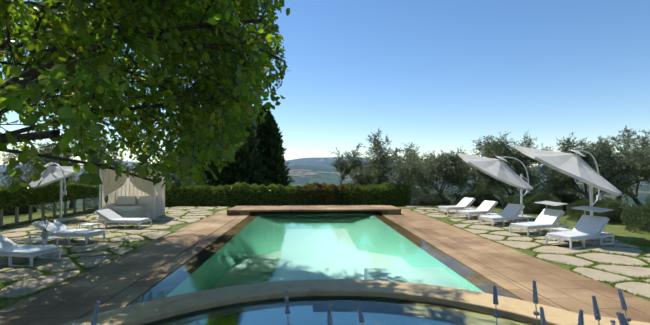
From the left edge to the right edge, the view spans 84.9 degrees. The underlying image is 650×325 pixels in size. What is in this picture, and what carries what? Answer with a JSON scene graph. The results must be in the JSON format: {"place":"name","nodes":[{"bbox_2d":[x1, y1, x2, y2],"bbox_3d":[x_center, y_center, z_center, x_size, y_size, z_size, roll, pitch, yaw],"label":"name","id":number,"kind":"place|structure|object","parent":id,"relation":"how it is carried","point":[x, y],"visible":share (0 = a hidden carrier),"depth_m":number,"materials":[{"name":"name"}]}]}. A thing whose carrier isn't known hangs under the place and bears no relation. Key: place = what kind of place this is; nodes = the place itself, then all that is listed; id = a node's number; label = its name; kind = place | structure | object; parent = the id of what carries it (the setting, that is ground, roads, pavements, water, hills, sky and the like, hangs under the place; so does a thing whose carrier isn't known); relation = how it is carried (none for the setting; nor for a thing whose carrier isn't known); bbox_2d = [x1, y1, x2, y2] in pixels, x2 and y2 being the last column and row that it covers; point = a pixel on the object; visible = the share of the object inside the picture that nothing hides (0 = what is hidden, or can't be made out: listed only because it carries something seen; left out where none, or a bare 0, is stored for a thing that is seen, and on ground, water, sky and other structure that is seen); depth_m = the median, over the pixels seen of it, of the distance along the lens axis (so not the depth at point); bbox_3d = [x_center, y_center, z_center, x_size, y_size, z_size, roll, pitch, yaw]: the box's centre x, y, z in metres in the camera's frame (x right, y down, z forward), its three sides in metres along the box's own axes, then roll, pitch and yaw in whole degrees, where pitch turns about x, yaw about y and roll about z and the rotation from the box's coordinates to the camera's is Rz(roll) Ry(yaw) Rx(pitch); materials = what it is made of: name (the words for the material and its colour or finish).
{"place":"outdoors","nodes":[
{"label":"outdoors","id":0,"kind":"place"},
{"bbox_2d":[36,215,53,238],"bbox_3d":[-7.680,1.771,9.763,0.366,0.618,0.413,-1,-2,42],"label":"potted plant","id":1,"kind":"object","parent":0,"point":[44,235],"visible":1,"depth_m":9.71,"materials":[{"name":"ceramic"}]},
{"bbox_2d":[0,206,229,299],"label":"paving","id":2,"kind":"structure","parent":0,"point":[24,287],"depth_m":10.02,"materials":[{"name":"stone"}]},
{"bbox_2d":[0,234,60,266],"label":"lounger","id":3,"kind":"object","parent":2,"relation":"on","point":[9,248],"visible":0.94,"depth_m":8.55,"materials":[{"name":"white paint"}]},
{"bbox_2d":[31,237,57,245],"bbox_3d":[-7.681,2.259,9.735,0.420,0.360,0.420,0,-1,9],"label":"side table","id":4,"kind":"object","parent":2,"relation":"on","point":[43,240],"visible":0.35,"depth_m":9.61,"materials":[{"name":"white paint"}]},
{"bbox_2d":[29,163,83,221],"bbox_3d":[-12.361,1.301,16.323,2.272,2.593,2.272,0,-1,-3],"label":"parasol","id":5,"kind":"object","parent":2,"relation":"on","point":[50,174],"visible":0.94,"depth_m":15.78,"materials":[{"name":"white fabric"}]},
{"bbox_2d":[28,219,105,244],"bbox_3d":[-8.075,2.152,11.162,2.000,0.643,0.760,0,-1,8],"label":"lounger","id":6,"kind":"object","parent":2,"relation":"on","point":[56,228],"visible":0.83,"depth_m":10.97,"materials":[{"name":"white paint"}]},
{"bbox_2d":[79,223,98,229],"bbox_3d":[-8.197,2.322,12.364,0.420,0.360,0.420,0,-1,9],"label":"side table","id":7,"kind":"object","parent":2,"relation":"on","point":[88,224],"visible":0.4,"depth_m":12.27,"materials":[{"name":"white paint"}]},
{"bbox_2d":[91,209,151,228],"bbox_3d":[-7.954,2.196,13.936,2.000,0.686,0.760,0,-1,6],"label":"lounger","id":8,"kind":"object","parent":2,"relation":"on","point":[108,216],"visible":1,"depth_m":13.73,"materials":[{"name":"white paint"}]},
{"bbox_2d":[99,169,164,219],"bbox_3d":[-8.936,1.453,16.657,2.300,2.300,1.750,0,-1,-11],"label":"canopy daybed","id":9,"kind":"object","parent":2,"relation":"on","point":[133,197],"visible":0.71,"depth_m":16.03,"materials":[{"name":"beige fabric"}]},
{"bbox_2d":[0,156,649,309],"bbox_3d":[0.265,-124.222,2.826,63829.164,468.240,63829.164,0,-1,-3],"label":"ground","id":10,"kind":"structure","parent":0,"point":[304,171],"depth_m":795.76,"materials":[{"name":"green plant"}]},
{"bbox_2d":[0,175,59,215],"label":"shrub","id":11,"kind":"object","parent":10,"relation":"on","point":[11,211],"visible":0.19,"depth_m":18.46,"materials":[{"name":"green plant"}]},
{"bbox_2d":[0,141,83,207],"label":"olive tree","id":12,"kind":"object","parent":10,"relation":"on","point":[30,164],"visible":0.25,"depth_m":23.58,"materials":[{"name":"green plant"}]},
{"bbox_2d":[0,199,85,226],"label":"vine fence posts","id":13,"kind":"object","parent":10,"relation":"on","point":[43,212],"visible":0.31,"depth_m":16.46,"materials":[{"name":"brown wood"}]},
{"bbox_2d":[0,181,101,209],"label":"hedge","id":14,"kind":"object","parent":10,"relation":"on","point":[48,193],"visible":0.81,"depth_m":15.97,"materials":[{"name":"green plant"}]},
{"bbox_2d":[31,133,132,207],"bbox_3d":[-15.531,0.409,22.985,5.880,5.147,4.523,0,-1,-3],"label":"olive tree","id":15,"kind":"object","parent":10,"relation":"on","point":[94,158],"visible":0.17,"depth_m":22.51,"materials":[{"name":"green plant"}]},
{"bbox_2d":[81,195,107,207],"bbox_3d":[-13.310,2.763,23.749,4.516,3.042,4.513,-1,-2,33],"label":"shrub","id":16,"kind":"object","parent":10,"relation":"on","point":[95,201],"visible":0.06,"depth_m":22.50,"materials":[{"name":"green plant"}]},
{"bbox_2d":[0,0,289,197],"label":"mulberry tree","id":17,"kind":"object","parent":10,"relation":"on","point":[215,38],"visible":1,"depth_m":5.35,"materials":[{"name":"green plant"}]},
{"bbox_2d":[129,153,176,187],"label":"olive tree","id":18,"kind":"object","parent":10,"relation":"on","point":[149,162],"visible":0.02,"depth_m":27.89,"materials":[{"name":"green plant"}]},
{"bbox_2d":[165,156,209,188],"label":"olive tree","id":19,"kind":"object","parent":10,"relation":"on","point":[178,180],"visible":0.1,"depth_m":24.55,"materials":[{"name":"green plant"}]},
{"bbox_2d":[178,110,269,188],"bbox_3d":[-8.235,-2.130,29.297,7.876,13.007,7.934,0,-1,-3],"label":"conifer tree","id":20,"kind":"object","parent":10,"relation":"on","point":[245,167],"visible":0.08,"depth_m":27.96,"materials":[{"name":"green plant"}]},
{"bbox_2d":[253,106,294,186],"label":"conifer tree","id":21,"kind":"object","parent":10,"relation":"on","point":[271,141],"visible":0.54,"depth_m":32.04,"materials":[{"name":"green plant"}]},
{"bbox_2d":[163,182,410,207],"bbox_3d":[-2.576,2.080,23.382,16.317,1.653,1.540,0,-1,-3],"label":"hedge","id":22,"kind":"object","parent":10,"relation":"on","point":[273,194],"visible":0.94,"depth_m":22.83,"materials":[{"name":"green plant"}]},
{"bbox_2d":[0,209,649,324],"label":"pool deck","id":23,"kind":"structure","parent":10,"relation":"on","point":[112,284],"depth_m":7.44,"materials":[{"name":"wood"}]},
{"bbox_2d":[227,205,400,214],"bbox_3d":[-0.553,2.614,18.902,8.750,0.450,2.200,0,-1,-3],"label":"pool cover bench","id":24,"kind":"object","parent":23,"relation":"on","point":[380,209],"visible":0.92,"depth_m":18.36,"materials":[{"name":"wood"}]},
{"bbox_2d":[61,279,649,324],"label":"pool coping","id":25,"kind":"object","parent":10,"relation":"on","point":[170,306],"visible":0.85,"depth_m":5.93,"materials":[{"name":"stone"}]},
{"bbox_2d":[329,143,396,185],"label":"olive tree","id":26,"kind":"object","parent":10,"relation":"on","point":[344,168],"visible":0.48,"depth_m":29.32,"materials":[{"name":"green plant"}]},
{"bbox_2d":[349,127,406,186],"bbox_3d":[3.789,0.714,25.679,5.071,6.503,4.912,-1,-2,26],"label":"olive tree","id":27,"kind":"object","parent":10,"relation":"on","point":[358,176],"visible":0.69,"depth_m":25.53,"materials":[{"name":"green plant"}]},
{"bbox_2d":[366,143,435,198],"bbox_3d":[5.807,1.517,29.916,7.273,6.470,5.472,0,-1,8],"label":"olive tree","id":28,"kind":"object","parent":10,"relation":"on","point":[401,167],"visible":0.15,"depth_m":29.44,"materials":[{"name":"green plant"}]},
{"bbox_2d":[402,144,441,199],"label":"olive tree","id":29,"kind":"object","parent":10,"relation":"on","point":[419,163],"visible":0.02,"depth_m":37.05,"materials":[{"name":"green plant"}]},
{"bbox_2d":[381,147,471,196],"bbox_3d":[6.871,1.038,24.049,6.383,4.425,4.796,1,-2,-44],"label":"olive tree","id":30,"kind":"object","parent":10,"relation":"on","point":[443,164],"visible":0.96,"depth_m":23.89,"materials":[{"name":"green plant"}]},
{"bbox_2d":[408,184,462,205],"bbox_3d":[7.649,2.913,25.351,4.479,3.026,4.500,-1,-2,32],"label":"shrub","id":31,"kind":"object","parent":10,"relation":"on","point":[430,198],"visible":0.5,"depth_m":24.57,"materials":[{"name":"green plant"}]},
{"bbox_2d":[444,155,511,192],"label":"olive tree","id":32,"kind":"object","parent":10,"relation":"on","point":[467,175],"visible":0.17,"depth_m":28.34,"materials":[{"name":"green plant"}]},
{"bbox_2d":[450,183,508,207],"bbox_3d":[10.226,2.574,23.279,3.693,2.666,3.730,-1,-2,34],"label":"shrub","id":33,"kind":"object","parent":10,"relation":"on","point":[479,196],"visible":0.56,"depth_m":22.61,"materials":[{"name":"green plant"}]},
{"bbox_2d":[467,147,543,203],"bbox_3d":[16.208,1.448,30.970,7.636,6.176,5.250,0,-1,-15],"label":"olive tree","id":34,"kind":"object","parent":10,"relation":"on","point":[522,174],"visible":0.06,"depth_m":31.28,"materials":[{"name":"green plant"}]},
{"bbox_2d":[465,131,552,206],"bbox_3d":[11.061,0.464,21.879,4.848,4.792,4.418,0,-1,11],"label":"olive tree","id":35,"kind":"object","parent":10,"relation":"on","point":[494,149],"visible":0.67,"depth_m":21.39,"materials":[{"name":"green plant"}]},
{"bbox_2d":[506,190,562,214],"bbox_3d":[11.217,2.406,19.129,2.720,1.944,2.753,-1,-2,34],"label":"shrub","id":36,"kind":"object","parent":10,"relation":"on","point":[531,206],"visible":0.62,"depth_m":18.59,"materials":[{"name":"green plant"}]},
{"bbox_2d":[497,167,575,199],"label":"olive tree","id":37,"kind":"object","parent":10,"relation":"on","point":[538,179],"visible":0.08,"depth_m":34.74,"materials":[{"name":"green plant"}]},
{"bbox_2d":[523,181,603,210],"bbox_3d":[13.841,2.361,20.931,4.113,2.820,4.106,-1,-2,34],"label":"shrub","id":38,"kind":"object","parent":10,"relation":"on","point":[568,198],"visible":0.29,"depth_m":20.07,"materials":[{"name":"green plant"}]},
{"bbox_2d":[514,146,621,235],"bbox_3d":[8.257,0.942,12.037,3.311,3.107,3.153,0,-1,-3],"label":"parasol","id":39,"kind":"object","parent":10,"relation":"on","point":[576,166],"visible":0.85,"depth_m":11.30,"materials":[{"name":"white fabric"}]},
{"bbox_2d":[534,132,642,204],"bbox_3d":[13.711,0.576,18.943,4.282,4.299,4.682,0,-1,-3],"label":"olive tree","id":40,"kind":"object","parent":10,"relation":"on","point":[618,169],"visible":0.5,"depth_m":18.04,"materials":[{"name":"green plant"}]},
{"bbox_2d":[566,196,642,224],"bbox_3d":[12.368,2.345,15.864,2.734,1.772,2.736,-1,-2,35],"label":"shrub","id":41,"kind":"object","parent":10,"relation":"on","point":[613,215],"visible":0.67,"depth_m":15.48,"materials":[{"name":"green plant"}]},
{"bbox_2d":[576,132,649,207],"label":"olive tree","id":42,"kind":"object","parent":10,"relation":"on","point":[643,158],"visible":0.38,"depth_m":19.69,"materials":[{"name":"green plant"}]},
{"bbox_2d":[583,126,649,206],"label":"olive tree","id":43,"kind":"object","parent":10,"relation":"on","point":[633,197],"visible":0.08,"depth_m":26.33,"materials":[{"name":"green plant"}]},
{"bbox_2d":[619,203,649,233],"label":"shrub","id":44,"kind":"object","parent":10,"relation":"on","point":[643,224],"visible":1,"depth_m":13.30,"materials":[{"name":"green plant"}]},
{"bbox_2d":[0,0,649,167],"label":"sky","id":45,"kind":"structure","parent":0,"point":[445,75],"materials":[{"name":"blue"}]},
{"bbox_2d":[71,280,630,324],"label":"lavender","id":46,"kind":"object","parent":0,"point":[622,319],"visible":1,"depth_m":1.30,"materials":[{"name":"purple plant"}]},
{"bbox_2d":[404,205,649,297],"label":"paving","id":47,"kind":"structure","parent":0,"point":[635,287],"depth_m":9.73,"materials":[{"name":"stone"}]},
{"bbox_2d":[438,197,477,213],"bbox_3d":[7.032,2.267,18.801,2.000,0.776,0.760,1,-1,-22],"label":"lounger","id":48,"kind":"object","parent":47,"relation":"on","point":[465,202],"visible":0.88,"depth_m":18.69,"materials":[{"name":"white paint"}]},
{"bbox_2d":[457,200,500,219],"bbox_3d":[7.266,2.219,16.799,2.000,0.776,0.760,1,-1,-23],"label":"lounger","id":49,"kind":"object","parent":47,"relation":"on","point":[485,206],"visible":0.85,"depth_m":16.72,"materials":[{"name":"white paint"}]},
{"bbox_2d":[486,213,500,222],"bbox_3d":[7.286,2.393,15.349,0.420,0.360,0.420,1,-1,-23],"label":"side table","id":50,"kind":"object","parent":47,"relation":"on","point":[493,214],"visible":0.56,"depth_m":15.43,"materials":[{"name":"white paint"}]},
{"bbox_2d":[458,153,535,218],"bbox_3d":[7.911,1.071,16.410,3.781,3.057,2.865,1,-2,-48],"label":"parasol","id":51,"kind":"object","parent":47,"relation":"on","point":[500,169],"visible":0.98,"depth_m":15.54,"materials":[{"name":"white fabric"}]},
{"bbox_2d":[478,203,528,226],"bbox_3d":[7.392,2.154,14.746,2.000,0.810,0.760,1,-1,-22],"label":"lounger","id":52,"kind":"object","parent":47,"relation":"on","point":[512,212],"visible":0.98,"depth_m":14.66,"materials":[{"name":"white paint"}]},
{"bbox_2d":[509,201,568,235],"bbox_3d":[7.642,1.972,12.762,2.000,1.078,0.850,1,-1,-21],"label":"lounger","id":53,"kind":"object","parent":47,"relation":"on","point":[548,218],"visible":0.94,"depth_m":12.66,"materials":[{"name":"white paint"}]},
{"bbox_2d":[550,228,571,241],"bbox_3d":[7.515,2.297,11.306,0.420,0.360,0.420,1,-1,-23],"label":"side table","id":54,"kind":"object","parent":47,"relation":"on","point":[561,229],"visible":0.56,"depth_m":11.25,"materials":[{"name":"white paint"}]},
{"bbox_2d":[545,206,613,248],"bbox_3d":[7.696,1.926,10.809,2.000,1.078,0.850,1,-1,-23],"label":"lounger","id":55,"kind":"object","parent":47,"relation":"on","point":[586,227],"visible":0.96,"depth_m":10.72,"materials":[{"name":"white paint"}]},
{"bbox_2d":[624,239,649,246],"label":"lawn","id":56,"kind":"structure","parent":0,"point":[638,242],"depth_m":10.89,"materials":[{"name":"green plant"}]},
{"bbox_3d":[-0.197,3.661,11.934,5.750,2.265,12.500,0,-1,-3],"label":"pool basin","id":57,"kind":"object","parent":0,"visible":0},
{"bbox_2d":[127,214,536,324],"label":"pool water","id":58,"kind":"structure","parent":57,"relation":"in","point":[251,249],"depth_m":7.86,"materials":[{"name":"teal liquid"}]}
]}

